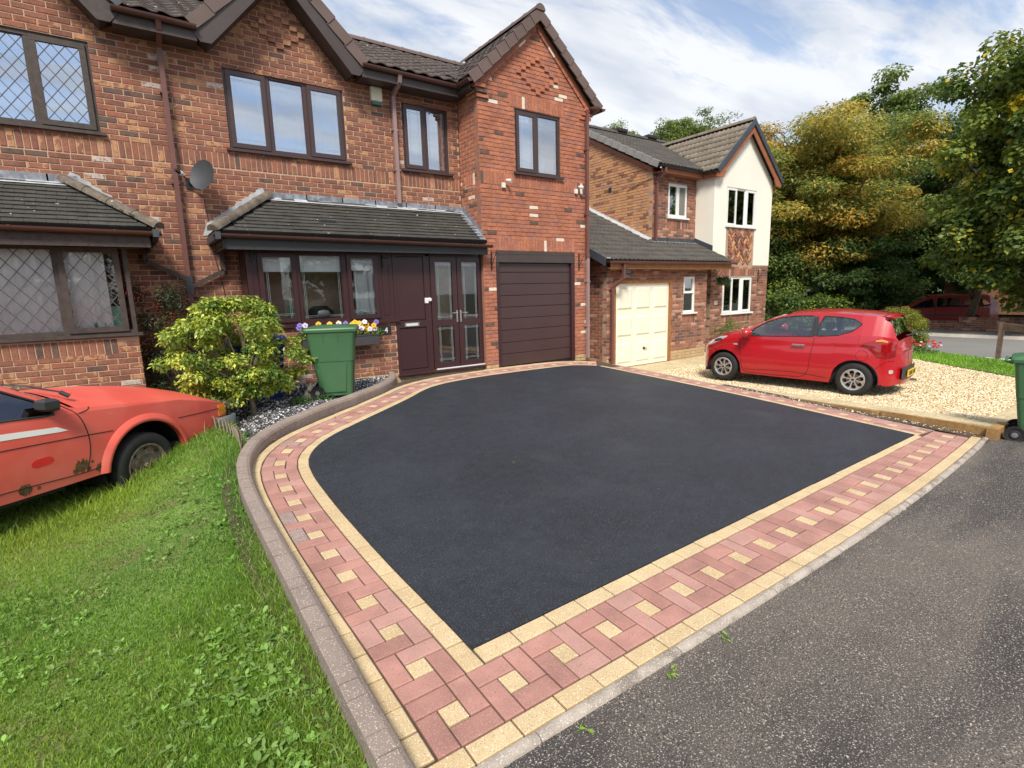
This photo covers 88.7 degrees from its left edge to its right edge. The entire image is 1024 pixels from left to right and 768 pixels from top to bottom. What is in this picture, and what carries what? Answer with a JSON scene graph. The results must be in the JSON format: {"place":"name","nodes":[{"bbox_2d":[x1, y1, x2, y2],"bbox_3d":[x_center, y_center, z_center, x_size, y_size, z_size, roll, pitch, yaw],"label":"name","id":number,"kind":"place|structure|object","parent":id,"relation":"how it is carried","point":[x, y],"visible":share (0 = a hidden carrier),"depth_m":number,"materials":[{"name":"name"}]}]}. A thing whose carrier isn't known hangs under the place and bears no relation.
{"place":"outdoors","nodes":[
{"label":"outdoors","id":0,"kind":"place"},
{"bbox_2d":[0,397,369,767],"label":"lawn","id":1,"kind":"structure","parent":0,"point":[178,550],"depth_m":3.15,"materials":[{"name":"green plant"}]},
{"bbox_2d":[0,384,236,509],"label":"parked car","id":2,"kind":"object","parent":1,"relation":"on","point":[52,440],"visible":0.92,"depth_m":5.03,"materials":[{"name":"paint"}]},
{"bbox_2d":[0,428,367,767],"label":"weeds","id":3,"kind":"object","parent":1,"relation":"on","point":[258,754],"visible":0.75,"depth_m":2.46,"materials":[{"name":"green plant"}]},
{"bbox_2d":[212,417,242,449],"bbox_3d":[-3.205,0.566,5.954,0.117,0.248,1.274,-11,13,-42],"label":"lattice edging","id":4,"kind":"object","parent":1,"relation":"on","point":[235,431],"visible":0.66,"depth_m":6.02,"materials":[{"name":"brown wood"}]},
{"bbox_2d":[222,360,989,767],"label":"driveway","id":5,"kind":"structure","parent":0,"point":[482,596],"depth_m":4.08,"materials":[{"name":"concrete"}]},
{"bbox_2d":[236,372,414,767],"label":"kerb","id":6,"kind":"structure","parent":5,"relation":"on","point":[375,735],"depth_m":2.71,"materials":[{"name":"concrete"}]},
{"bbox_2d":[322,0,1023,254],"label":"sky","id":7,"kind":"structure","parent":0,"point":[646,62],"materials":[{"name":"white"}]},
{"bbox_2d":[503,437,1023,767],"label":"road","id":8,"kind":"structure","parent":0,"point":[896,641],"depth_m":2.52,"materials":[{"name":"grey asphalt"}]},
{"bbox_2d":[576,723,594,733],"bbox_3d":[0.301,1.442,2.173,0.083,0.041,0.054,6,13,37],"label":"weed tuft","id":9,"kind":"object","parent":8,"relation":"on","point":[592,731],"visible":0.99,"depth_m":2.17,"materials":[{"name":"green plant"}]},
{"bbox_2d":[667,664,679,678],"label":"weed tuft","id":10,"kind":"object","parent":8,"relation":"on","point":[669,674],"visible":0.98,"depth_m":2.49,"materials":[{"name":"green plant"}]},
{"bbox_2d":[722,630,732,642],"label":"weed tuft","id":11,"kind":"object","parent":8,"relation":"on","point":[730,639],"visible":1,"depth_m":2.74,"materials":[{"name":"green plant"}]},
{"bbox_2d":[475,437,987,767],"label":"road kerb","id":12,"kind":"structure","parent":8,"relation":"on","point":[523,746],"depth_m":2.67,"materials":[{"name":"concrete"}]},
{"bbox_2d":[720,384,984,438],"bbox_3d":[4.768,0.335,7.899,0.310,0.168,3.685,-8,12,-34],"label":"soil strip","id":13,"kind":"object","parent":8,"relation":"on","point":[908,422],"visible":0.6,"depth_m":7.28,"materials":[{"name":"brown soil"}]},
{"bbox_2d":[730,386,978,435],"bbox_3d":[4.767,0.342,7.831,0.235,0.180,3.411,-9,12,-35],"label":"debris","id":14,"kind":"object","parent":13,"relation":"on","point":[864,413],"visible":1,"depth_m":7.45,"materials":[{"name":"stone"}]},
{"bbox_2d":[1003,352,1023,441],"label":"wheelie bin","id":15,"kind":"object","parent":8,"relation":"on","point":[1014,431],"visible":0.98,"depth_m":6.25,"materials":[{"name":"green plastic"}]},
{"bbox_2d":[806,289,1014,418],"bbox_3d":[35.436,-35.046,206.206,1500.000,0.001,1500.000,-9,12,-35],"label":"ground","id":16,"kind":"structure","parent":0,"point":[956,367],"depth_m":12.58,"materials":[{"name":"green plant"}]},
{"bbox_2d":[0,0,195,390],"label":"semi detached house","id":17,"kind":"structure","parent":16,"relation":"on","point":[89,223],"depth_m":7.01,"materials":[{"name":"brown brick"}]},
{"bbox_2d":[0,25,106,136],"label":"window","id":18,"kind":"structure","parent":17,"relation":"in","point":[46,81],"depth_m":6.94,"materials":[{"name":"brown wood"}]},
{"bbox_2d":[0,244,142,342],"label":"window","id":19,"kind":"structure","parent":17,"relation":"in","point":[58,292],"depth_m":6.81,"materials":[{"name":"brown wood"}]},
{"bbox_2d":[219,375,388,442],"bbox_3d":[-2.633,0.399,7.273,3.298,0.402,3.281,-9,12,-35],"label":"chippings","id":20,"kind":"object","parent":16,"relation":"on","point":[272,417],"visible":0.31,"depth_m":7.22,"materials":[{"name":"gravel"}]},
{"bbox_2d":[115,277,245,391],"bbox_3d":[-4.883,-0.583,7.922,1.690,2.041,0.791,-9,12,-35],"label":"shrub","id":21,"kind":"object","parent":20,"relation":"on","point":[165,301],"visible":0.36,"depth_m":7.65,"materials":[{"name":"green plant"}]},
{"bbox_2d":[147,295,316,415],"bbox_3d":[-3.611,-0.312,6.926,2.023,1.712,1.317,-9,12,-35],"label":"shrub","id":22,"kind":"object","parent":20,"relation":"on","point":[211,324],"visible":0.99,"depth_m":6.62,"materials":[{"name":"green plant"}]},
{"bbox_2d":[242,430,255,436],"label":"plant","id":23,"kind":"object","parent":20,"relation":"on","point":[246,433],"visible":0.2,"depth_m":6.36,"materials":[{"name":"green plant"}]},
{"bbox_2d":[225,334,285,409],"bbox_3d":[-3.701,-0.179,7.693,0.801,1.066,0.628,-6,11,-25],"label":"wheelie bin","id":24,"kind":"object","parent":20,"relation":"on","point":[276,395],"visible":0.25,"depth_m":7.50,"materials":[{"name":"black plastic"}]},
{"bbox_2d":[291,395,311,404],"bbox_3d":[-2.965,0.234,7.375,0.326,0.157,0.282,-9,12,-35],"label":"plant","id":25,"kind":"object","parent":20,"relation":"on","point":[294,400],"visible":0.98,"depth_m":7.35,"materials":[{"name":"green plant"}]},
{"bbox_2d":[304,385,312,396],"bbox_3d":[-3.013,0.137,7.769,0.140,0.260,0.170,-9,12,-35],"label":"ornament","id":26,"kind":"object","parent":20,"relation":"on","point":[308,391],"visible":0.55,"depth_m":7.72,"materials":[{"name":"stone"}]},
{"bbox_2d":[315,394,333,399],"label":"plant","id":27,"kind":"object","parent":20,"relation":"on","point":[319,397],"visible":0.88,"depth_m":7.57,"materials":[{"name":"green plant"}]},
{"bbox_2d":[299,324,358,399],"bbox_3d":[-2.666,-0.348,7.794,0.801,1.066,0.628,-4,10,-13],"label":"wheelie bin","id":28,"kind":"object","parent":20,"relation":"on","point":[332,348],"visible":1,"depth_m":7.54,"materials":[{"name":"green plastic"}]},
{"bbox_2d":[147,0,605,385],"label":"semi detached house","id":29,"kind":"structure","parent":16,"relation":"on","point":[325,189],"depth_m":9.45,"materials":[{"name":"brick"}]},
{"bbox_2d":[174,160,213,190],"bbox_3d":[-4.703,-3.087,7.723,0.514,0.460,0.629,-9,12,-35],"label":"satellite dish","id":30,"kind":"object","parent":29,"relation":"attached to","point":[201,175],"visible":1,"depth_m":7.82,"materials":[{"name":"grey metal"}]},
{"bbox_2d":[191,189,225,296],"bbox_3d":[-4.736,-2.034,8.245,0.326,1.943,0.011,-9,12,-35],"label":"cable","id":31,"kind":"object","parent":29,"relation":"attached to","point":[212,246],"visible":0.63,"depth_m":8.26,"materials":[{"name":"black plastic"}]},
{"bbox_2d":[249,250,255,261],"bbox_3d":[-3.925,-1.958,7.927,0.026,0.220,0.204,-11,14,-43],"label":"hanging bracket","id":32,"kind":"object","parent":29,"relation":"attached to","point":[251,255],"visible":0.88,"depth_m":7.98,"materials":[{"name":"black metal"}]},
{"bbox_2d":[221,66,351,164],"bbox_3d":[-3.690,-4.383,8.667,1.970,1.235,0.150,-9,12,-35],"label":"window","id":33,"kind":"structure","parent":29,"relation":"in","point":[266,115],"depth_m":8.65,"materials":[{"name":"clear glass"}]},
{"bbox_2d":[244,250,399,328],"bbox_3d":[-3.193,-1.614,8.868,2.470,1.225,0.500,-9,12,-35],"label":"window","id":34,"kind":"structure","parent":29,"relation":"in","point":[374,288],"depth_m":8.81,"materials":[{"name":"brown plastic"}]},
{"bbox_2d":[294,319,385,349],"bbox_3d":[-2.862,-0.853,8.812,1.566,0.440,0.297,-9,12,-35],"label":"window box","id":35,"kind":"object","parent":29,"relation":"attached to","point":[369,338],"visible":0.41,"depth_m":8.95,"materials":[{"name":"plant"}]},
{"bbox_2d":[369,86,381,105],"bbox_3d":[-2.434,-5.150,9.378,0.200,0.300,0.074,-9,12,-35],"label":"alarm box","id":36,"kind":"object","parent":29,"relation":"attached to","point":[375,96],"visible":1,"depth_m":9.35,"materials":[{"name":"white plastic"}]},
{"bbox_2d":[378,326,390,334],"bbox_3d":[-2.275,-0.959,9.374,0.230,0.150,0.019,-9,12,-35],"label":"house number sign","id":37,"kind":"object","parent":29,"relation":"attached to","point":[387,329],"visible":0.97,"depth_m":9.38,"materials":[{"name":"black plastic"}]},
{"bbox_2d":[401,103,453,176],"bbox_3d":[-1.657,-4.688,10.081,1.080,1.235,0.150,-9,12,-35],"label":"window","id":38,"kind":"structure","parent":29,"relation":"in","point":[424,129],"depth_m":10.08,"materials":[{"name":"glass"}]},
{"bbox_2d":[429,256,460,368],"bbox_3d":[-1.269,-1.359,10.017,0.555,2.100,0.110,-9,12,-35],"label":"door","id":39,"kind":"structure","parent":29,"relation":"in","point":[453,290],"depth_m":10.03,"materials":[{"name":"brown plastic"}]},
{"bbox_2d":[456,257,484,365],"bbox_3d":[-0.805,-1.428,10.340,0.555,2.100,0.110,-9,12,-35],"label":"door","id":40,"kind":"structure","parent":29,"relation":"in","point":[480,358],"depth_m":10.35,"materials":[{"name":"brown plastic"}]},
{"bbox_2d":[491,252,498,269],"bbox_3d":[-0.334,-2.418,10.264,0.022,0.360,0.264,-9,12,-35],"label":"hanging bracket","id":41,"kind":"object","parent":29,"relation":"attached to","point":[493,260],"visible":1,"depth_m":10.34,"materials":[{"name":"black metal"}]},
{"bbox_2d":[501,179,511,187],"bbox_3d":[-0.104,-3.933,10.264,0.214,0.169,0.085,1,10,15],"label":"spotlight","id":42,"kind":"object","parent":29,"relation":"attached to","point":[503,185],"visible":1,"depth_m":10.26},
{"bbox_2d":[499,262,569,366],"bbox_3d":[0.508,-1.518,11.304,1.930,2.180,0.055,-9,12,-35],"label":"garage door","id":43,"kind":"structure","parent":29,"relation":"in","point":[535,297],"depth_m":11.26,"materials":[{"name":"brown plastic"}]},
{"bbox_2d":[514,108,563,179],"bbox_3d":[0.529,-4.867,10.693,1.280,1.235,0.150,-9,12,-35],"label":"window","id":44,"kind":"structure","parent":29,"relation":"in","point":[536,135],"depth_m":10.69,"materials":[{"name":"glass"}]},
{"bbox_2d":[574,186,583,193],"bbox_3d":[1.451,-4.206,11.339,0.214,0.169,0.085,1,10,15],"label":"spotlight","id":45,"kind":"object","parent":29,"relation":"attached to","point":[576,190],"visible":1,"depth_m":11.33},
{"bbox_2d":[578,254,586,269],"bbox_3d":[1.565,-2.703,11.585,0.022,0.360,0.264,-9,12,-35],"label":"hanging bracket","id":46,"kind":"object","parent":29,"relation":"attached to","point":[579,263],"visible":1,"depth_m":11.67,"materials":[{"name":"black metal"}]},
{"bbox_2d":[764,289,877,329],"bbox_3d":[11.675,-3.127,22.444,9.074,2.183,1.905,-4,10,-13],"label":"hedge","id":47,"kind":"object","parent":16,"relation":"on","point":[790,301],"visible":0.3,"depth_m":22.29,"materials":[{"name":"green plant"}]},
{"bbox_2d":[628,352,1015,415],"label":"gravel drive","id":48,"kind":"structure","parent":16,"relation":"on","point":[871,387],"depth_m":10.57,"materials":[{"name":"beige gravel"}]},
{"bbox_2d":[589,116,783,366],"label":"detached house","id":49,"kind":"structure","parent":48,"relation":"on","point":[673,235],"depth_m":14.99,"materials":[{"name":"brown brick"}]},
{"bbox_2d":[620,269,630,275],"bbox_3d":[2.669,-2.677,12.473,0.220,0.220,0.255,-9,12,-35],"label":"floodlight","id":50,"kind":"object","parent":49,"relation":"attached to","point":[628,271],"visible":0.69,"depth_m":12.39,"materials":[{"name":"black plastic"}]},
{"bbox_2d":[616,283,668,366],"bbox_3d":[3.324,-1.514,13.309,2.010,2.055,0.087,-9,12,-35],"label":"garage door","id":51,"kind":"structure","parent":49,"relation":"in","point":[641,308],"depth_m":13.29,"materials":[{"name":"beige plastic"}]},
{"bbox_2d":[667,183,689,219],"bbox_3d":[4.742,-5.224,15.031,0.970,0.965,0.150,-9,12,-35],"label":"window","id":52,"kind":"structure","parent":49,"relation":"in","point":[677,194],"depth_m":15.02,"materials":[{"name":"white plastic"}]},
{"bbox_2d":[682,277,697,313],"bbox_3d":[4.803,-2.409,14.236,0.620,0.995,0.150,-9,12,-35],"label":"window","id":53,"kind":"structure","parent":49,"relation":"in","point":[689,282],"depth_m":14.29,"materials":[{"name":"white plastic"}]},
{"bbox_2d":[713,269,731,286],"bbox_3d":[6.100,-3.085,15.149,0.500,0.548,0.474,1,10,15],"label":"hanging basket","id":54,"kind":"object","parent":49,"relation":"attached to","point":[722,281],"visible":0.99,"depth_m":15.07,"materials":[{"name":"green metal"}]},
{"bbox_2d":[720,277,752,314],"bbox_3d":[6.981,-2.748,16.282,1.690,1.135,0.150,-9,12,-35],"label":"window","id":55,"kind":"structure","parent":49,"relation":"in","point":[735,297],"depth_m":16.35,"materials":[{"name":"white plastic"}]},
{"bbox_2d":[725,187,756,228],"bbox_3d":[6.911,-5.297,15.824,1.660,1.135,0.135,-9,12,-35],"label":"window","id":56,"kind":"structure","parent":49,"relation":"in","point":[740,211],"depth_m":15.87,"materials":[{"name":"white plastic"}]},
{"bbox_2d":[711,315,742,335],"bbox_3d":[6.596,-1.475,15.599,1.468,1.238,0.991,-9,12,-35],"label":"shrub","id":57,"kind":"object","parent":48,"relation":"on","point":[729,327],"visible":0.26,"depth_m":15.39,"materials":[{"name":"green plant"}]},
{"bbox_2d":[655,359,1015,418],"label":"gravel","id":58,"kind":"structure","parent":48,"relation":"on","point":[963,403],"depth_m":9.51,"materials":[{"name":"beige gravel"}]},
{"bbox_2d":[705,303,916,395],"bbox_3d":[5.713,-0.817,10.310,2.060,1.577,3.600,-10,14,-41],"label":"parked car","id":59,"kind":"object","parent":58,"relation":"on","point":[874,349],"visible":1,"depth_m":9.41,"materials":[{"name":"red paint"}]},
{"bbox_2d":[789,397,1008,440],"bbox_3d":[5.012,0.430,7.903,0.460,0.280,3.580,-9,12,-35],"label":"timber edging","id":60,"kind":"object","parent":48,"relation":"on","point":[995,431],"visible":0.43,"depth_m":6.80,"materials":[{"name":"brown wood"}]},
{"bbox_2d":[631,356,1016,426],"bbox_3d":[6.253,-0.158,11.078,5.854,0.269,7.198,-9,12,-35],"label":"paved border","id":61,"kind":"object","parent":16,"relation":"on","point":[1008,414],"visible":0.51,"depth_m":7.83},
{"bbox_2d":[776,179,1023,315],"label":"distant wood","id":62,"kind":"object","parent":16,"relation":"on","point":[935,287],"depth_m":30.38,"materials":[{"name":"green plant"}]},
{"bbox_2d":[800,326,1023,336],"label":"footpath","id":63,"kind":"structure","parent":16,"relation":"on","point":[994,333],"depth_m":19.07,"materials":[{"name":"grey concrete"}]},
{"bbox_2d":[766,186,814,317],"bbox_3d":[11.811,-6.618,25.302,5.748,8.036,5.455,-9,12,-35],"label":"tree","id":64,"kind":"object","parent":63,"relation":"on","point":[786,269],"visible":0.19,"depth_m":23.66,"materials":[{"name":"green plant"}]},
{"bbox_2d":[768,317,1023,331],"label":"garden wall","id":65,"kind":"structure","parent":63,"relation":"on","point":[978,323],"depth_m":19.59,"materials":[{"name":"brown brick"}]},
{"bbox_2d":[925,28,1023,313],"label":"tree","id":66,"kind":"object","parent":63,"relation":"on","point":[985,146],"visible":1,"depth_m":17.30,"materials":[{"name":"green plant"}]},
{"bbox_2d":[913,350,1014,376],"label":"grass verge","id":67,"kind":"object","parent":16,"relation":"on","point":[989,370],"depth_m":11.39,"materials":[{"name":"green plant"}]},
{"bbox_2d":[883,306,931,349],"bbox_3d":[10.901,-1.537,14.873,1.610,1.385,1.586,-9,12,-35],"label":"shrub","id":68,"kind":"object","parent":67,"relation":"on","point":[918,323],"visible":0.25,"depth_m":14.52,"materials":[{"name":"green plant"}]},
{"bbox_2d":[912,339,942,353],"bbox_3d":[11.121,-0.981,14.256,0.763,0.457,0.851,-9,12,-35],"label":"flower clump","id":69,"kind":"object","parent":67,"relation":"on","point":[920,350],"visible":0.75,"depth_m":14.09,"materials":[{"name":"pink plant"}]},
{"bbox_2d":[995,323,1023,359],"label":"timber rail","id":70,"kind":"object","parent":67,"relation":"on","point":[1002,328],"visible":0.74,"depth_m":12.55,"materials":[{"name":"brown wood"}]},
{"bbox_2d":[925,336,1023,359],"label":"road","id":71,"kind":"structure","parent":0,"point":[982,347],"depth_m":15.79,"materials":[{"name":"grey asphalt"}]},
{"bbox_2d":[788,328,1023,339],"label":"kerb","id":72,"kind":"structure","parent":71,"relation":"on","point":[977,336],"depth_m":18.17,"materials":[{"name":"concrete"}]},
{"bbox_2d":[998,315,1023,317],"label":"garden ground","id":73,"kind":"structure","parent":0,"point":[1009,316],"depth_m":29.83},
{"bbox_2d":[604,118,639,134],"bbox_3d":[6.328,-10.324,33.127,3.628,12.043,4.300,-9,12,-35],"label":"tree","id":74,"kind":"object","parent":73,"relation":"on","point":[620,124],"visible":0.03,"depth_m":31.48,"materials":[{"name":"green plant"}]},
{"bbox_2d":[650,115,702,141],"bbox_3d":[9.980,-10.116,32.223,3.977,11.747,3.800,-9,12,-35],"label":"tree","id":75,"kind":"object","parent":73,"relation":"on","point":[675,130],"visible":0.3,"depth_m":30.54,"materials":[{"name":"green plant"}]},
{"bbox_2d":[670,106,743,180],"bbox_3d":[11.473,-10.251,31.938,4.288,12.033,4.496,-2,10,-1],"label":"tree","id":76,"kind":"object","parent":73,"relation":"on","point":[700,126],"visible":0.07,"depth_m":30.08,"materials":[{"name":"green plant"}]},
{"bbox_2d":[765,286,922,315],"bbox_3d":[15.679,-4.019,25.954,7.361,1.400,0.133,6,13,38],"label":"panel fence","id":77,"kind":"object","parent":73,"relation":"on","point":[809,294],"visible":0.07,"depth_m":24.63,"materials":[{"name":"brown wood"}]},
{"bbox_2d":[759,98,953,292],"bbox_3d":[14.317,-8.266,25.299,11.222,10.377,9.486,-9,12,-35],"label":"tree","id":78,"kind":"object","parent":73,"relation":"on","point":[826,202],"visible":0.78,"depth_m":22.87,"materials":[{"name":"green plant"}]},
{"bbox_2d":[800,228,931,309],"bbox_3d":[15.915,-4.998,23.995,6.199,4.231,4.776,-9,12,-35],"label":"tree","id":79,"kind":"object","parent":73,"relation":"on","point":[885,274],"visible":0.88,"depth_m":23.11,"materials":[{"name":"green plant"}]},
{"bbox_2d":[809,63,999,309],"bbox_3d":[22.608,-11.679,32.464,9.784,14.127,9.280,-3,10,-6],"label":"tree","id":80,"kind":"object","parent":73,"relation":"on","point":[901,101],"visible":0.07,"depth_m":29.82,"materials":[{"name":"green plant"}]},
{"bbox_2d":[847,114,1008,306],"bbox_3d":[21.225,-8.137,27.032,6.486,10.539,7.156,-1,10,4],"label":"tree","id":81,"kind":"object","parent":73,"relation":"on","point":[928,181],"visible":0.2,"depth_m":25.65,"materials":[{"name":"green plant"}]},
{"bbox_2d":[870,294,998,320],"bbox_3d":[18.125,-3.150,22.814,4.390,1.524,1.720,3,11,23],"label":"parked car","id":82,"kind":"object","parent":73,"relation":"on","point":[928,310],"visible":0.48,"depth_m":22.02,"materials":[{"name":"red paint"}]},
{"bbox_2d":[916,213,1023,316],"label":"tree","id":83,"kind":"object","parent":73,"relation":"on","point":[945,263],"visible":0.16,"depth_m":20.05,"materials":[{"name":"green plant"}]},
{"bbox_2d":[942,274,1023,314],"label":"brick house","id":84,"kind":"structure","parent":73,"relation":"on","point":[948,288],"depth_m":26.45,"materials":[{"name":"red brick"}]}
]}

